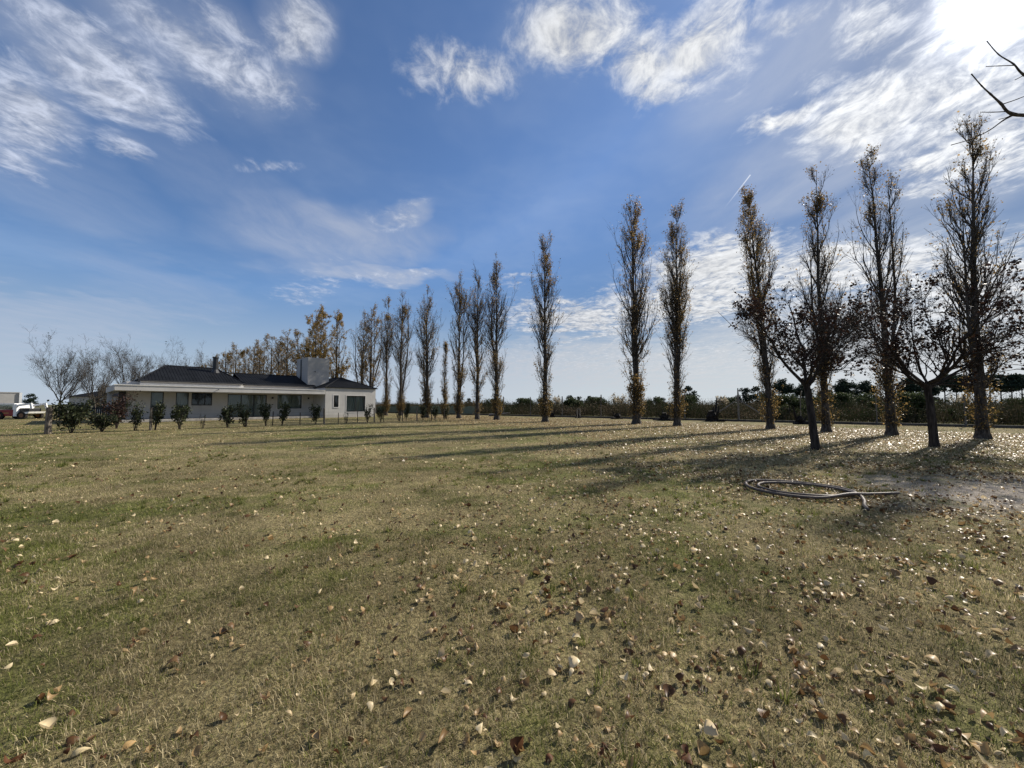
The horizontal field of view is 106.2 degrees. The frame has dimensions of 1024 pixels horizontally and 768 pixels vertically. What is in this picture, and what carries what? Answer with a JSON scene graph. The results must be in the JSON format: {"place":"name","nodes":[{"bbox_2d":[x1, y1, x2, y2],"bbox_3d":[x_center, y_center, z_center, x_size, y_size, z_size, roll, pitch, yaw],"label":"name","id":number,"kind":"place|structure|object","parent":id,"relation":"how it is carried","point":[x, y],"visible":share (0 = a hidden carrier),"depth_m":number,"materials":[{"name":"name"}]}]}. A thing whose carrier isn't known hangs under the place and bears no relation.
{"place":"outdoors","nodes":[
{"label":"outdoors","id":0,"kind":"place"},
{"bbox_2d":[65,391,118,412],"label":"house","id":1,"kind":"structure","parent":0,"point":[80,397],"depth_m":64.14,"materials":[{"name":"metal"}]},
{"bbox_2d":[0,411,1023,767],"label":"lawn","id":2,"kind":"structure","parent":0,"point":[252,759],"depth_m":2.72,"materials":[{"name":"green plant"}]},
{"bbox_2d":[0,392,21,404],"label":"house","id":3,"kind":"structure","parent":2,"relation":"on","point":[10,397],"depth_m":59.47,"materials":[{"name":"white paint"}]},
{"bbox_2d":[0,403,47,418],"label":"pickup truck","id":4,"kind":"object","parent":2,"relation":"on","point":[20,410],"visible":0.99,"depth_m":36.73,"materials":[{"name":"white paint"}]},
{"bbox_2d":[20,324,102,415],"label":"bare tree","id":5,"kind":"object","parent":2,"relation":"on","point":[60,391],"visible":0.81,"depth_m":42.73,"materials":[{"name":"grey plant"}]},
{"bbox_2d":[43,397,94,432],"bbox_3d":[-21.632,1.461,18.857,1.672,1.962,1.658,0,-3,0],"label":"shrub","id":6,"kind":"object","parent":2,"relation":"on","point":[65,413],"visible":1,"depth_m":18.75,"materials":[{"name":"green plant"}]},
{"bbox_2d":[69,747,90,757],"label":"fallen leaf","id":7,"kind":"object","parent":2,"relation":"on","point":[75,752],"visible":0.96,"depth_m":1.53,"materials":[{"name":"beige plant"}]},
{"bbox_2d":[64,335,123,412],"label":"bare tree","id":8,"kind":"object","parent":2,"relation":"on","point":[81,380],"visible":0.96,"depth_m":41.83,"materials":[{"name":"grey plant"}]},
{"bbox_2d":[87,384,115,412],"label":"brown tree","id":9,"kind":"object","parent":2,"relation":"on","point":[99,404],"visible":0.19,"depth_m":49.59,"materials":[{"name":"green plant"}]},
{"bbox_2d":[82,409,122,431],"bbox_3d":[-21.081,1.874,19.814,1.066,1.216,1.526,-2,-3,29],"label":"shrub","id":10,"kind":"object","parent":2,"relation":"on","point":[101,422],"visible":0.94,"depth_m":19.68,"materials":[{"name":"green plant"}]},
{"bbox_2d":[97,389,140,428],"bbox_3d":[-22.650,1.447,22.206,1.858,2.366,1.779,-2,-3,29],"label":"shrub","id":11,"kind":"object","parent":2,"relation":"on","point":[119,404],"visible":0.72,"depth_m":22.01,"materials":[{"name":"brown plant"}]},
{"bbox_2d":[99,333,158,395],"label":"bare tree","id":12,"kind":"object","parent":2,"relation":"on","point":[131,370],"visible":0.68,"depth_m":44.80,"materials":[{"name":"brown plant"}]},
{"bbox_2d":[122,400,148,430],"bbox_3d":[-19.961,1.687,20.377,0.849,1.683,0.943,0,-3,-1],"label":"shrub","id":13,"kind":"object","parent":2,"relation":"on","point":[136,419],"visible":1,"depth_m":20.35,"materials":[{"name":"green plant"}]},
{"bbox_2d":[118,338,185,377],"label":"bare tree","id":14,"kind":"object","parent":2,"relation":"on","point":[161,362],"visible":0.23,"depth_m":49.68,"materials":[{"name":"brown plant"}]},
{"bbox_2d":[150,401,165,429],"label":"shrub","id":15,"kind":"object","parent":2,"relation":"on","point":[159,411],"visible":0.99,"depth_m":21.02,"materials":[{"name":"green plant"}]},
{"bbox_2d":[168,404,192,428],"bbox_3d":[-18.670,1.874,21.787,1.113,1.455,1.181,-2,-3,28],"label":"shrub","id":16,"kind":"object","parent":2,"relation":"on","point":[178,412],"visible":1,"depth_m":21.70,"materials":[{"name":"green plant"}]},
{"bbox_2d":[192,744,201,756],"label":"fallen leaf","id":17,"kind":"object","parent":2,"relation":"on","point":[196,750],"visible":1,"depth_m":1.53,"materials":[{"name":"brown plant"}]},
{"bbox_2d":[179,341,235,371],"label":"bare tree","id":18,"kind":"object","parent":2,"relation":"on","point":[225,368],"visible":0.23,"depth_m":53.92,"materials":[{"name":"brown plant"}]},
{"bbox_2d":[217,403,235,427],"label":"shrub","id":19,"kind":"object","parent":2,"relation":"on","point":[226,415],"visible":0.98,"depth_m":23.31,"materials":[{"name":"green plant"}]},
{"bbox_2d":[221,341,246,375],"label":"poplar tree","id":20,"kind":"object","parent":2,"relation":"on","point":[230,353],"visible":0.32,"depth_m":85.98,"materials":[{"name":"brown plant"}]},
{"bbox_2d":[106,357,377,422],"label":"house","id":21,"kind":"structure","parent":2,"relation":"on","point":[209,392],"depth_m":37.34,"materials":[{"name":"paint"}]},
{"bbox_2d":[150,392,163,417],"bbox_3d":[-30.358,1.775,32.847,0.359,2.310,0.820,-3,-4,41],"label":"door","id":22,"kind":"structure","parent":21,"relation":"in","point":[155,396],"depth_m":32.94,"materials":[{"name":"grey glass"}]},
{"bbox_2d":[175,392,188,417],"bbox_3d":[-29.282,1.851,34.082,0.358,2.290,0.880,-3,-4,41],"label":"door","id":23,"kind":"structure","parent":21,"relation":"in","point":[182,398],"depth_m":34.17,"materials":[{"name":"grey glass"}]},
{"bbox_2d":[191,393,211,404],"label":"window","id":24,"kind":"structure","parent":21,"relation":"in","point":[197,398],"depth_m":35.80,"materials":[{"name":"black glass"}]},
{"bbox_2d":[227,394,266,416],"bbox_3d":[-26.064,2.101,37.828,0.295,2.190,3.270,-3,-4,41],"label":"sliding door","id":25,"kind":"structure","parent":21,"relation":"in","point":[250,400],"depth_m":38.02,"materials":[{"name":"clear glass"}]},
{"bbox_2d":[276,394,302,409],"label":"window","id":26,"kind":"structure","parent":21,"relation":"in","point":[294,400],"depth_m":40.81,"materials":[{"name":"black glass"}]},
{"bbox_2d":[345,395,365,412],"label":"window","id":27,"kind":"structure","parent":21,"relation":"in","point":[354,403],"depth_m":43.12,"materials":[{"name":"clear glass"}]},
{"bbox_2d":[230,347,253,373],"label":"poplar tree","id":28,"kind":"object","parent":2,"relation":"on","point":[242,356],"visible":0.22,"depth_m":82.54,"materials":[{"name":"brown plant"}]},
{"bbox_2d":[234,402,253,426],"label":"shrub","id":29,"kind":"object","parent":2,"relation":"on","point":[242,414],"visible":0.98,"depth_m":23.89,"materials":[{"name":"green plant"}]},
{"bbox_2d":[44,407,449,433],"bbox_3d":[-13.800,2.255,27.000,0.246,1.371,24.230,-3,-4,43],"label":"post fence","id":30,"kind":"object","parent":2,"relation":"on","point":[48,421],"visible":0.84,"depth_m":20.76,"materials":[{"name":"brown wood"}]},
{"bbox_2d":[236,340,267,373],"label":"poplar tree","id":31,"kind":"object","parent":2,"relation":"on","point":[248,354],"visible":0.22,"depth_m":79.31,"materials":[{"name":"brown plant"}]},
{"bbox_2d":[248,339,270,373],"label":"poplar tree","id":32,"kind":"object","parent":2,"relation":"on","point":[257,359],"visible":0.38,"depth_m":76.41,"materials":[{"name":"brown plant"}]},
{"bbox_2d":[257,402,271,425],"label":"shrub","id":33,"kind":"object","parent":2,"relation":"on","point":[265,413],"visible":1,"depth_m":24.76,"materials":[{"name":"green plant"}]},
{"bbox_2d":[245,333,283,374],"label":"poplar tree","id":34,"kind":"object","parent":2,"relation":"on","point":[262,364],"visible":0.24,"depth_m":73.07,"materials":[{"name":"brown plant"}]},
{"bbox_2d":[263,335,295,374],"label":"poplar tree","id":35,"kind":"object","parent":2,"relation":"on","point":[278,356],"visible":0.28,"depth_m":70.01,"materials":[{"name":"brown plant"}]},
{"bbox_2d":[267,329,300,375],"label":"poplar tree","id":36,"kind":"object","parent":2,"relation":"on","point":[283,351],"visible":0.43,"depth_m":67.41,"materials":[{"name":"brown plant"}]},
{"bbox_2d":[278,401,290,425],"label":"shrub","id":37,"kind":"object","parent":2,"relation":"on","point":[284,412],"visible":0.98,"depth_m":25.57,"materials":[{"name":"green plant"}]},
{"bbox_2d":[271,329,303,375],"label":"poplar tree","id":38,"kind":"object","parent":2,"relation":"on","point":[295,333],"visible":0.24,"depth_m":64.62,"materials":[{"name":"brown plant"}]},
{"bbox_2d":[288,331,322,375],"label":"poplar tree","id":39,"kind":"object","parent":2,"relation":"on","point":[297,352],"visible":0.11,"depth_m":61.85,"materials":[{"name":"brown plant"}]},
{"bbox_2d":[286,322,340,375],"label":"poplar tree","id":40,"kind":"object","parent":2,"relation":"on","point":[302,356],"visible":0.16,"depth_m":60.13,"materials":[{"name":"brown plant"}]},
{"bbox_2d":[308,404,321,423],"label":"shrub","id":41,"kind":"object","parent":2,"relation":"on","point":[315,412],"visible":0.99,"depth_m":26.99,"materials":[{"name":"green plant"}]},
{"bbox_2d":[288,304,346,377],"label":"poplar tree","id":42,"kind":"object","parent":2,"relation":"on","point":[321,315],"visible":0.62,"depth_m":55.38,"materials":[{"name":"brown plant"}]},
{"bbox_2d":[318,309,351,378],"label":"poplar tree","id":43,"kind":"object","parent":2,"relation":"on","point":[343,368],"visible":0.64,"depth_m":54.42,"materials":[{"name":"brown plant"}]},
{"bbox_2d":[346,310,376,384],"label":"poplar tree","id":44,"kind":"object","parent":2,"relation":"on","point":[359,346],"visible":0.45,"depth_m":53.76,"materials":[{"name":"brown plant"}]},
{"bbox_2d":[357,304,383,399],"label":"poplar tree","id":45,"kind":"object","parent":2,"relation":"on","point":[371,377],"visible":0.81,"depth_m":52.69,"materials":[{"name":"brown plant"}]},
{"bbox_2d":[374,296,394,414],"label":"poplar tree","id":46,"kind":"object","parent":2,"relation":"on","point":[386,402],"visible":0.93,"depth_m":49.62,"materials":[{"name":"brown plant"}]},
{"bbox_2d":[384,290,418,415],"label":"poplar tree","id":47,"kind":"object","parent":2,"relation":"on","point":[401,390],"visible":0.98,"depth_m":48.51,"materials":[{"name":"brown plant"}]},
{"bbox_2d":[410,284,441,417],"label":"poplar tree","id":48,"kind":"object","parent":2,"relation":"on","point":[426,389],"visible":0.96,"depth_m":40.54,"materials":[{"name":"brown plant"}]},
{"bbox_2d":[439,340,449,416],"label":"poplar tree","id":49,"kind":"object","parent":2,"relation":"on","point":[445,384],"visible":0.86,"depth_m":41.18,"materials":[{"name":"brown plant"}]},
{"bbox_2d":[445,271,473,417],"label":"poplar tree","id":50,"kind":"object","parent":2,"relation":"on","point":[458,399],"visible":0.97,"depth_m":39.20,"materials":[{"name":"brown plant"}]},
{"bbox_2d":[462,262,491,418],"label":"poplar tree","id":51,"kind":"object","parent":2,"relation":"on","point":[476,318],"visible":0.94,"depth_m":36.63,"materials":[{"name":"brown plant"}]},
{"bbox_2d":[474,253,518,419],"bbox_3d":[-1.389,-4.591,35.586,4.372,15.861,3.435,-2,-4,37],"label":"poplar tree","id":52,"kind":"object","parent":2,"relation":"on","point":[497,407],"visible":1,"depth_m":35.35,"materials":[{"name":"brown plant"}]},
{"bbox_2d":[0,413,1023,749],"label":"leaf litter","id":53,"kind":"object","parent":2,"relation":"on","point":[708,727],"visible":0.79,"depth_m":3.70,"materials":[{"name":"beige plant"}]},
{"bbox_2d":[510,736,523,758],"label":"fallen leaf","id":54,"kind":"object","parent":2,"relation":"on","point":[518,741],"visible":1,"depth_m":1.53,"materials":[{"name":"brown plant"}]},
{"bbox_2d":[528,230,571,421],"bbox_3d":[3.034,-4.832,31.511,3.695,15.912,3.295,0,-3,0],"label":"poplar tree","id":55,"kind":"object","parent":2,"relation":"on","point":[545,408],"visible":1,"depth_m":31.17,"materials":[{"name":"brown plant"}]},
{"bbox_2d":[618,756,633,767],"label":"fallen leaf","id":56,"kind":"object","parent":2,"relation":"on","point":[625,763],"visible":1,"depth_m":1.48,"materials":[{"name":"beige plant"}]},
{"bbox_2d":[602,192,660,423],"bbox_3d":[9.048,-5.529,28.294,3.758,16.963,4.486,-2,-4,34],"label":"poplar tree","id":57,"kind":"object","parent":2,"relation":"on","point":[635,390],"visible":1,"depth_m":27.75,"materials":[{"name":"brown plant"}]},
{"bbox_2d":[653,405,673,420],"bbox_3d":[13.202,2.485,33.522,1.899,1.574,1.155,-2,-3,29],"label":"burnt stump","id":58,"kind":"object","parent":2,"relation":"on","point":[664,416],"visible":0.85,"depth_m":33.25,"materials":[{"name":"brown wood"}]},
{"bbox_2d":[654,198,698,425],"bbox_3d":[10.762,-4.804,25.206,2.930,15.191,3.386,0,-3,0],"label":"poplar tree","id":59,"kind":"object","parent":2,"relation":"on","point":[674,326],"visible":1,"depth_m":25.14,"materials":[{"name":"brown plant"}]},
{"bbox_2d":[681,752,693,765],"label":"fallen leaf","id":60,"kind":"object","parent":2,"relation":"on","point":[684,757],"visible":0.93,"depth_m":1.51,"materials":[{"name":"brown plant"}]},
{"bbox_2d":[375,388,1023,428],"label":"wire fence","id":61,"kind":"object","parent":2,"relation":"on","point":[468,410],"visible":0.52,"depth_m":31.73,"materials":[{"name":"metal"}]},
{"bbox_2d":[697,739,710,755],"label":"fallen leaf","id":62,"kind":"object","parent":2,"relation":"on","point":[704,749],"visible":1,"depth_m":1.51,"materials":[{"name":"brown plant"}]},
{"bbox_2d":[705,398,726,421],"bbox_3d":[16.777,2.187,32.047,1.433,2.015,1.993,0,-3,9],"label":"burnt stump","id":63,"kind":"object","parent":2,"relation":"on","point":[712,415],"visible":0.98,"depth_m":31.61,"materials":[{"name":"brown wood"}]},
{"bbox_2d":[734,184,783,428],"bbox_3d":[14.312,-4.654,22.281,2.443,14.599,2.961,-1,-3,24],"label":"poplar tree","id":64,"kind":"object","parent":2,"relation":"on","point":[766,381],"visible":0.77,"depth_m":22.09,"materials":[{"name":"brown plant"}]},
{"bbox_2d":[793,406,807,424],"bbox_3d":[20.541,2.258,27.193,1.229,1.352,1.254,2,-4,-34],"label":"burnt stump","id":65,"kind":"object","parent":2,"relation":"on","point":[800,420],"visible":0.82,"depth_m":27.34,"materials":[{"name":"brown wood"}]},
{"bbox_2d":[718,273,902,449],"bbox_3d":[9.257,-0.782,12.119,4.274,5.782,5.603,-3,-4,41],"label":"maple tree","id":66,"kind":"object","parent":2,"relation":"on","point":[825,344],"visible":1,"depth_m":11.65,"materials":[{"name":"brown plant"}]},
{"bbox_2d":[785,161,854,431],"bbox_3d":[15.985,-4.611,20.008,2.466,14.246,2.880,2,-4,-30],"label":"poplar tree","id":67,"kind":"object","parent":2,"relation":"on","point":[823,383],"visible":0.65,"depth_m":19.89,"materials":[{"name":"brown plant"}]},
{"bbox_2d":[744,479,899,510],"bbox_3d":[4.752,1.664,6.140,1.600,0.093,1.791,2,-4,-35],"label":"garden pipe","id":68,"kind":"object","parent":2,"relation":"on","point":[850,492],"visible":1,"depth_m":5.89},
{"bbox_2d":[855,742,875,754],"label":"fallen leaf","id":69,"kind":"object","parent":2,"relation":"on","point":[866,746],"visible":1,"depth_m":1.53,"materials":[{"name":"beige plant"}]},
{"bbox_2d":[837,144,914,435],"bbox_3d":[17.291,-4.625,17.912,2.549,14.059,2.696,0,-3,0],"label":"poplar tree","id":70,"kind":"object","parent":2,"relation":"on","point":[889,400],"visible":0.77,"depth_m":17.80,"materials":[{"name":"brown plant"}]},
{"bbox_2d":[808,233,1023,446],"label":"maple tree","id":71,"kind":"object","parent":2,"relation":"on","point":[944,371],"visible":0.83,"depth_m":12.57,"materials":[{"name":"brown plant"}]},
{"bbox_2d":[925,744,947,753],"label":"fallen leaf","id":72,"kind":"object","parent":2,"relation":"on","point":[937,748],"visible":1,"depth_m":1.54,"materials":[{"name":"brown plant"}]},
{"bbox_2d":[921,111,1023,438],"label":"poplar tree","id":73,"kind":"object","parent":2,"relation":"on","point":[980,415],"visible":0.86,"depth_m":16.03,"materials":[{"name":"brown plant"}]},
{"bbox_2d":[970,741,989,755],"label":"fallen leaf","id":74,"kind":"object","parent":2,"relation":"on","point":[983,747],"visible":1,"depth_m":1.55,"materials":[{"name":"beige plant"}]},
{"bbox_2d":[952,41,1023,144],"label":"ash tree","id":75,"kind":"object","parent":2,"relation":"on","point":[1006,110],"visible":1,"depth_m":2.71,"materials":[{"name":"brown plant"}]},
{"bbox_2d":[974,748,1002,767],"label":"fallen leaf","id":76,"kind":"object","parent":2,"relation":"on","point":[984,761],"visible":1,"depth_m":1.47,"materials":[{"name":"beige plant"}]},
{"bbox_2d":[0,0,1023,404],"label":"sky","id":77,"kind":"structure","parent":0,"point":[219,173],"materials":[{"name":"blue"}]},
{"bbox_2d":[34,405,1002,424],"bbox_3d":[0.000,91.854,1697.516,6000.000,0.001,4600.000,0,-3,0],"label":"ground","id":78,"kind":"structure","parent":0,"point":[42,407],"depth_m":134.76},
{"bbox_2d":[22,393,38,406],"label":"tree","id":79,"kind":"object","parent":78,"relation":"on","point":[32,399],"visible":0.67,"depth_m":119.80,"materials":[{"name":"green plant"}]},
{"bbox_2d":[512,398,535,410],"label":"green bush","id":80,"kind":"object","parent":78,"relation":"on","point":[522,401],"visible":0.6,"depth_m":57.51,"materials":[{"name":"green plant"}]},
{"bbox_2d":[560,397,589,414],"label":"green bush","id":81,"kind":"object","parent":78,"relation":"on","point":[570,400],"visible":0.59,"depth_m":47.91,"materials":[{"name":"green plant"}]},
{"bbox_2d":[586,397,608,410],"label":"green bush","id":82,"kind":"object","parent":78,"relation":"on","point":[596,399],"visible":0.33,"depth_m":55.12,"materials":[{"name":"green plant"}]},
{"bbox_2d":[680,395,696,406],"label":"green bush","id":83,"kind":"object","parent":78,"relation":"on","point":[688,398],"visible":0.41,"depth_m":51.42,"materials":[{"name":"green plant"}]},
{"bbox_2d":[680,386,699,401],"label":"tree","id":84,"kind":"object","parent":78,"relation":"on","point":[687,388],"visible":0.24,"depth_m":69.98,"materials":[{"name":"green plant"}]},
{"bbox_2d":[375,388,1023,425],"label":"scrub","id":85,"kind":"object","parent":78,"relation":"on","point":[700,410],"visible":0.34,"depth_m":36.01,"materials":[{"name":"green plant"}]},
{"bbox_2d":[733,387,752,404],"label":"tree","id":86,"kind":"object","parent":78,"relation":"on","point":[745,393],"visible":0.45,"depth_m":83.34,"materials":[{"name":"green plant"}]},
{"bbox_2d":[744,386,763,403],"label":"tree","id":87,"kind":"object","parent":78,"relation":"on","point":[751,397],"visible":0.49,"depth_m":82.08,"materials":[{"name":"green plant"}]},
{"bbox_2d":[764,378,798,400],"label":"tree","id":88,"kind":"object","parent":78,"relation":"on","point":[786,388],"visible":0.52,"depth_m":77.12,"materials":[{"name":"green plant"}]},
{"bbox_2d":[774,393,818,417],"bbox_3d":[23.873,2.010,33.288,3.535,2.428,3.036,-1,-3,18],"label":"green bush","id":89,"kind":"object","parent":78,"relation":"on","point":[791,401],"visible":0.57,"depth_m":32.87,"materials":[{"name":"green plant"}]},
{"bbox_2d":[793,383,815,400],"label":"tree","id":90,"kind":"object","parent":78,"relation":"on","point":[798,391],"visible":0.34,"depth_m":83.67,"materials":[{"name":"green plant"}]},
{"bbox_2d":[828,392,854,411],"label":"green bush","id":91,"kind":"object","parent":78,"relation":"on","point":[840,396],"visible":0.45,"depth_m":42.73,"materials":[{"name":"green plant"}]},
{"bbox_2d":[830,379,858,400],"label":"tree","id":92,"kind":"object","parent":78,"relation":"on","point":[843,386],"visible":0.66,"depth_m":79.22,"materials":[{"name":"green plant"}]},
{"bbox_2d":[852,380,880,405],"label":"tree","id":93,"kind":"object","parent":78,"relation":"on","point":[865,386],"visible":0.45,"depth_m":85.34,"materials":[{"name":"green plant"}]},
{"bbox_2d":[854,392,880,408],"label":"green bush","id":94,"kind":"object","parent":78,"relation":"on","point":[862,397],"visible":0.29,"depth_m":44.55,"materials":[{"name":"green plant"}]},
{"bbox_2d":[862,397,897,417],"bbox_3d":[34.771,2.285,36.151,3.181,2.172,2.733,-3,-4,44],"label":"green bush","id":95,"kind":"object","parent":78,"relation":"on","point":[870,402],"visible":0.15,"depth_m":36.37,"materials":[{"name":"green plant"}]},
{"bbox_2d":[877,391,938,419],"bbox_3d":[29.183,1.727,28.607,3.712,2.493,2.689,-2,-3,27],"label":"green bush","id":96,"kind":"object","parent":78,"relation":"on","point":[917,399],"visible":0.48,"depth_m":27.88,"materials":[{"name":"green plant"}]},
{"bbox_2d":[893,377,923,394],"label":"tree","id":97,"kind":"object","parent":78,"relation":"on","point":[909,387],"visible":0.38,"depth_m":75.04,"materials":[{"name":"green plant"}]},
{"bbox_2d":[918,386,950,403],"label":"tree","id":98,"kind":"object","parent":78,"relation":"on","point":[935,391],"visible":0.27,"depth_m":82.57,"materials":[{"name":"green plant"}]},
{"bbox_2d":[935,374,963,400],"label":"pine tree","id":99,"kind":"object","parent":78,"relation":"on","point":[953,389],"visible":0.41,"depth_m":96.75,"materials":[{"name":"green plant"}]},
{"bbox_2d":[938,408,968,421],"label":"green bush","id":100,"kind":"object","parent":78,"relation":"on","point":[948,411],"visible":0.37,"depth_m":29.90,"materials":[{"name":"green plant"}]},
{"bbox_2d":[950,374,972,396],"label":"pine tree","id":101,"kind":"object","parent":78,"relation":"on","point":[957,377],"visible":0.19,"depth_m":97.63,"materials":[{"name":"green plant"}]},
{"bbox_2d":[969,373,1009,398],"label":"pine tree","id":102,"kind":"object","parent":78,"relation":"on","point":[1004,385],"visible":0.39,"depth_m":97.46,"materials":[{"name":"green plant"}]},
{"bbox_2d":[998,373,1023,397],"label":"pine tree","id":103,"kind":"object","parent":78,"relation":"on","point":[1013,380],"visible":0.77,"depth_m":96.30,"materials":[{"name":"green plant"}]},
{"bbox_2d":[610,393,626,411],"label":"pampas grass","id":104,"kind":"object","parent":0,"point":[613,400],"depth_m":46.84,"materials":[{"name":"beige plant"}]},
{"bbox_2d":[482,413,1023,425],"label":"verge grass","id":105,"kind":"structure","parent":0,"point":[762,419],"depth_m":31.73,"materials":[{"name":"green plant"}]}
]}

